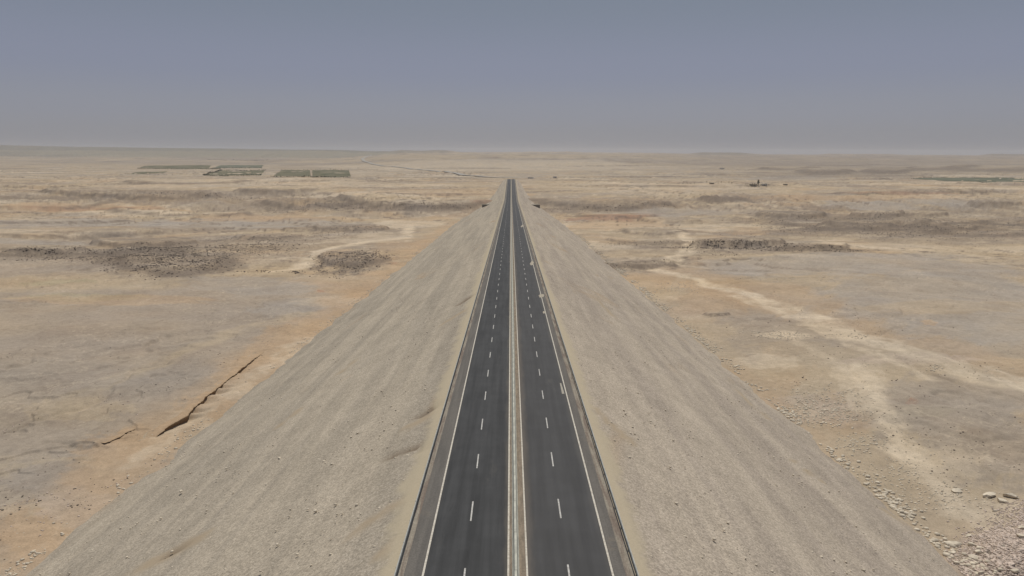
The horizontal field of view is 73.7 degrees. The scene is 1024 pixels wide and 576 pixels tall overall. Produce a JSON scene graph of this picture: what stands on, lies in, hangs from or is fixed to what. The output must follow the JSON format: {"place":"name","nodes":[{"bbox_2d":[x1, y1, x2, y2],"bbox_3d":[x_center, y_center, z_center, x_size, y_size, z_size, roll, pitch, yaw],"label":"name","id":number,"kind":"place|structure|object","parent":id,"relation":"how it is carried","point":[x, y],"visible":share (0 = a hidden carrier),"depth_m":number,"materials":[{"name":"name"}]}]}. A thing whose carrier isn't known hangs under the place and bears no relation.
{"place":"outdoors","nodes":[
{"label":"outdoors","id":0,"kind":"place"},
{"bbox_2d":[94,426,133,442],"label":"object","id":1,"kind":"structure","parent":0,"point":[123,432],"depth_m":156.14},
{"bbox_2d":[138,352,263,440],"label":"ground fissure","id":2,"kind":"structure","parent":0,"point":[182,417],"depth_m":173.62,"materials":[{"name":"brown soil"}]},
{"bbox_2d":[214,165,262,167],"bbox_3d":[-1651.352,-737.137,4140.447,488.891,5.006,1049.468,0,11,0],"label":"crop field","id":3,"kind":"structure","parent":0,"point":[240,166],"depth_m":4148.03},
{"bbox_2d":[361,155,534,177],"bbox_3d":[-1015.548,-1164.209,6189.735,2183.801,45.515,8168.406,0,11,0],"label":"road","id":4,"kind":"structure","parent":0,"point":[363,159],"depth_m":3133.30,"materials":[{"name":"grey asphalt"}]},
{"bbox_2d":[0,145,1023,575],"bbox_3d":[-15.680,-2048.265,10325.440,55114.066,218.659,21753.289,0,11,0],"label":"ground","id":5,"kind":"structure","parent":0,"point":[52,395],"depth_m":387.80,"materials":[{"name":"beige sand"}]},
{"bbox_2d":[125,171,166,173],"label":"crop field","id":6,"kind":"structure","parent":5,"relation":"on","point":[149,172],"depth_m":2675.85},
{"bbox_2d":[140,165,210,168],"bbox_3d":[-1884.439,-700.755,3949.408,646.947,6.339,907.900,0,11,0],"label":"crop field","id":7,"kind":"structure","parent":5,"relation":"on","point":[184,166],"depth_m":3972.99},
{"bbox_2d":[138,167,249,168],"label":"windbreak","id":8,"kind":"object","parent":5,"relation":"on","point":[187,168],"visible":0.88,"depth_m":3445.63,"materials":[{"name":"green plant"}]},
{"bbox_2d":[0,239,388,545],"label":"plain stones","id":9,"kind":"object","parent":5,"relation":"on","point":[100,404],"visible":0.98,"depth_m":176.14,"materials":[{"name":"beige stone"}]},
{"bbox_2d":[0,246,416,559],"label":"plain stones","id":10,"kind":"object","parent":5,"relation":"on","point":[111,404],"visible":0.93,"depth_m":136.27,"materials":[{"name":"beige stone"}]},
{"bbox_2d":[5,236,437,575],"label":"toe stones","id":11,"kind":"object","parent":5,"relation":"on","point":[31,552],"visible":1,"depth_m":134.10,"materials":[{"name":"stone"}]},
{"bbox_2d":[208,170,264,175],"bbox_3d":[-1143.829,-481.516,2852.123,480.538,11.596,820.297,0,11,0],"label":"crop field","id":12,"kind":"structure","parent":5,"relation":"on","point":[225,172],"depth_m":2748.23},
{"bbox_2d":[2,191,473,279],"bbox_3d":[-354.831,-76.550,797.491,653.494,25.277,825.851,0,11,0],"label":"stone field","id":13,"kind":"structure","parent":5,"relation":"on","point":[182,255],"depth_m":500.81,"materials":[{"name":"brown stone"}]},
{"bbox_2d":[26,179,506,575],"bbox_3d":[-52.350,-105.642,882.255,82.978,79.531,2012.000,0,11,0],"label":"embankment","id":14,"kind":"structure","parent":5,"relation":"on","point":[235,534],"depth_m":107.53,"materials":[{"name":"beige sand"}]},
{"bbox_2d":[394,182,506,575],"bbox_3d":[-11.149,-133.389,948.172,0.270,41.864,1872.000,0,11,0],"label":"guard rail","id":15,"kind":"object","parent":14,"relation":"on","point":[410,522],"visible":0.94,"depth_m":79.81,"materials":[{"name":"metal"}]},
{"bbox_2d":[39,236,941,575],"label":"loose stones","id":16,"kind":"object","parent":14,"relation":"on","point":[609,424],"visible":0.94,"depth_m":105.80,"materials":[{"name":"stone"}]},
{"bbox_2d":[274,170,310,175],"bbox_3d":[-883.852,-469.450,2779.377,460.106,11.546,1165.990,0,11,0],"label":"crop field","id":17,"kind":"structure","parent":5,"relation":"on","point":[290,173],"depth_m":2685.65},
{"bbox_2d":[312,170,350,176],"bbox_3d":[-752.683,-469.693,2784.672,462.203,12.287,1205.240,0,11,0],"label":"crop field","id":18,"kind":"structure","parent":5,"relation":"on","point":[333,173],"depth_m":2709.22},
{"bbox_2d":[515,179,958,575],"bbox_3d":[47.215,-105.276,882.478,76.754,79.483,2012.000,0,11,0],"label":"embankment","id":19,"kind":"structure","parent":5,"relation":"on","point":[752,509],"depth_m":108.32,"materials":[{"name":"beige sand"}]},
{"bbox_2d":[515,180,638,575],"bbox_3d":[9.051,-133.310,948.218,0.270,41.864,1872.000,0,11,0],"label":"guard rail","id":20,"kind":"object","parent":19,"relation":"on","point":[620,522],"visible":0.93,"depth_m":80.16,"materials":[{"name":"metal"}]},
{"bbox_2d":[546,201,1022,456],"bbox_3d":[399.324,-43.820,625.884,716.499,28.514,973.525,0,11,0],"label":"stone field","id":21,"kind":"structure","parent":5,"relation":"on","point":[687,247],"depth_m":674.45,"materials":[{"name":"brown stone"}]},
{"bbox_2d":[577,235,1002,575],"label":"toe stones","id":22,"kind":"object","parent":5,"relation":"on","point":[892,504],"visible":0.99,"depth_m":127.81,"materials":[{"name":"stone"}]},
{"bbox_2d":[646,277,992,519],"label":"stone field","id":23,"kind":"structure","parent":5,"relation":"on","point":[832,410],"depth_m":166.84,"materials":[{"name":"stone"}]},
{"bbox_2d":[642,244,1023,557],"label":"plain stones","id":24,"kind":"object","parent":5,"relation":"on","point":[910,421],"visible":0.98,"depth_m":160.28,"materials":[{"name":"stone"}]},
{"bbox_2d":[943,541,961,546],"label":"boulder","id":25,"kind":"object","parent":5,"relation":"on","point":[957,544],"visible":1,"depth_m":110.07,"materials":[{"name":"stone"}]},
{"bbox_2d":[951,488,961,493],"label":"boulder","id":26,"kind":"object","parent":5,"relation":"on","point":[956,490],"visible":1,"depth_m":129.08,"materials":[{"name":"stone"}]},
{"bbox_2d":[914,177,1023,181],"bbox_3d":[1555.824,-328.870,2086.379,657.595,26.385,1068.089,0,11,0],"label":"crop field","id":27,"kind":"structure","parent":5,"relation":"on","point":[997,179],"depth_m":2279.57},
{"bbox_2d":[968,554,977,559],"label":"boulder","id":28,"kind":"object","parent":5,"relation":"on","point":[973,556],"visible":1,"depth_m":105.63,"materials":[{"name":"stone"}]},
{"bbox_2d":[941,499,1023,575],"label":"rubble gravel","id":29,"kind":"structure","parent":5,"relation":"on","point":[1015,542],"depth_m":108.16,"materials":[{"name":"beige gravel"}]},
{"bbox_2d":[1010,569,1019,572],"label":"boulder","id":30,"kind":"object","parent":29,"relation":"on","point":[1015,570],"visible":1,"depth_m":100.36,"materials":[{"name":"stone"}]},
{"bbox_2d":[982,492,995,497],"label":"boulder","id":31,"kind":"object","parent":5,"relation":"on","point":[988,494],"visible":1,"depth_m":126.82,"materials":[{"name":"stone"}]},
{"bbox_2d":[997,498,1007,502],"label":"boulder","id":32,"kind":"object","parent":5,"relation":"on","point":[1001,500],"visible":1,"depth_m":124.52,"materials":[{"name":"stone"}]},
{"bbox_2d":[1003,493,1018,498],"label":"boulder","id":33,"kind":"object","parent":5,"relation":"on","point":[1010,495],"visible":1,"depth_m":126.41,"materials":[{"name":"stone"}]},
{"bbox_2d":[0,0,1023,154],"label":"sky","id":34,"kind":"structure","parent":0,"point":[903,77],"materials":[{"name":"blue"}]},
{"bbox_2d":[421,179,614,575],"bbox_3d":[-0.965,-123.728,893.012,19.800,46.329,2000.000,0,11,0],"label":"road","id":35,"kind":"structure","parent":0,"point":[563,530],"depth_m":81.55,"materials":[{"name":"grey asphalt"}]},
{"bbox_2d":[397,183,506,575],"bbox_3d":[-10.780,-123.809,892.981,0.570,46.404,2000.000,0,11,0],"label":"gutter","id":36,"kind":"object","parent":35,"relation":"on","point":[404,559],"visible":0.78,"depth_m":81.36,"materials":[{"name":"concrete"}]},
{"bbox_2d":[404,179,507,575],"bbox_3d":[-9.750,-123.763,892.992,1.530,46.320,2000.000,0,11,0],"label":"shoulder","id":37,"kind":"object","parent":35,"relation":"on","point":[417,556],"visible":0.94,"depth_m":81.41},
{"bbox_2d":[509,183,525,575],"bbox_3d":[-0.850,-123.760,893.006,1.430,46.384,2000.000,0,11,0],"label":"median strip","id":38,"kind":"object","parent":35,"relation":"on","point":[522,560],"visible":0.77,"depth_m":81.06,"materials":[{"name":"beige concrete"}]},
{"bbox_2d":[511,377,514,393],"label":"concrete barrier","id":39,"kind":"object","parent":38,"relation":"on","point":[513,384],"visible":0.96,"depth_m":109.03,"materials":[{"name":"grey concrete"}]},
{"bbox_2d":[511,367,514,381],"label":"concrete barrier","id":40,"kind":"object","parent":38,"relation":"on","point":[512,373],"visible":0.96,"depth_m":115.09,"materials":[{"name":"grey concrete"}]},
{"bbox_2d":[511,358,514,370],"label":"concrete barrier","id":41,"kind":"object","parent":38,"relation":"on","point":[512,363],"visible":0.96,"depth_m":121.17,"materials":[{"name":"grey concrete"}]},
{"bbox_2d":[511,349,514,360],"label":"concrete barrier","id":42,"kind":"object","parent":38,"relation":"on","point":[512,354],"visible":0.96,"depth_m":127.41,"materials":[{"name":"grey concrete"}]},
{"bbox_2d":[512,402,515,420],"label":"concrete barrier","id":43,"kind":"object","parent":38,"relation":"on","point":[513,409],"visible":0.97,"depth_m":96.74,"materials":[{"name":"grey concrete"}]},
{"bbox_2d":[512,389,515,405],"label":"concrete barrier","id":44,"kind":"object","parent":38,"relation":"on","point":[513,396],"visible":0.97,"depth_m":103.02,"materials":[{"name":"grey concrete"}]},
{"bbox_2d":[512,452,516,479],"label":"concrete barrier","id":45,"kind":"object","parent":38,"relation":"on","point":[514,464],"visible":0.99,"depth_m":78.32,"materials":[{"name":"grey concrete"}]},
{"bbox_2d":[512,433,516,456],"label":"concrete barrier","id":46,"kind":"object","parent":38,"relation":"on","point":[514,444],"visible":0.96,"depth_m":84.43,"materials":[{"name":"grey concrete"}]},
{"bbox_2d":[512,416,516,438],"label":"concrete barrier","id":47,"kind":"object","parent":38,"relation":"on","point":[513,426],"visible":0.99,"depth_m":90.59,"materials":[{"name":"grey concrete"}]},
{"bbox_2d":[512,474,517,506],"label":"concrete barrier","id":48,"kind":"object","parent":38,"relation":"on","point":[514,489],"visible":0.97,"depth_m":72.17,"materials":[{"name":"grey concrete"}]},
{"bbox_2d":[512,501,518,538],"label":"concrete barrier","id":49,"kind":"object","parent":38,"relation":"on","point":[514,518],"visible":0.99,"depth_m":65.89,"materials":[{"name":"grey concrete"}]},
{"bbox_2d":[512,532,519,575],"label":"concrete barrier","id":50,"kind":"object","parent":38,"relation":"on","point":[515,552],"visible":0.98,"depth_m":59.92,"materials":[{"name":"grey concrete"}]},
{"bbox_2d":[515,184,625,575],"bbox_3d":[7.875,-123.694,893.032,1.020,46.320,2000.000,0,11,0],"label":"shoulder","id":51,"kind":"object","parent":35,"relation":"on","point":[615,557],"visible":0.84,"depth_m":81.59},
{"bbox_2d":[515,181,634,575],"bbox_3d":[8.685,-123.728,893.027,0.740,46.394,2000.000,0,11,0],"label":"gutter","id":52,"kind":"object","parent":35,"relation":"on","point":[626,562],"visible":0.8,"depth_m":81.54,"materials":[{"name":"concrete"}]}
]}

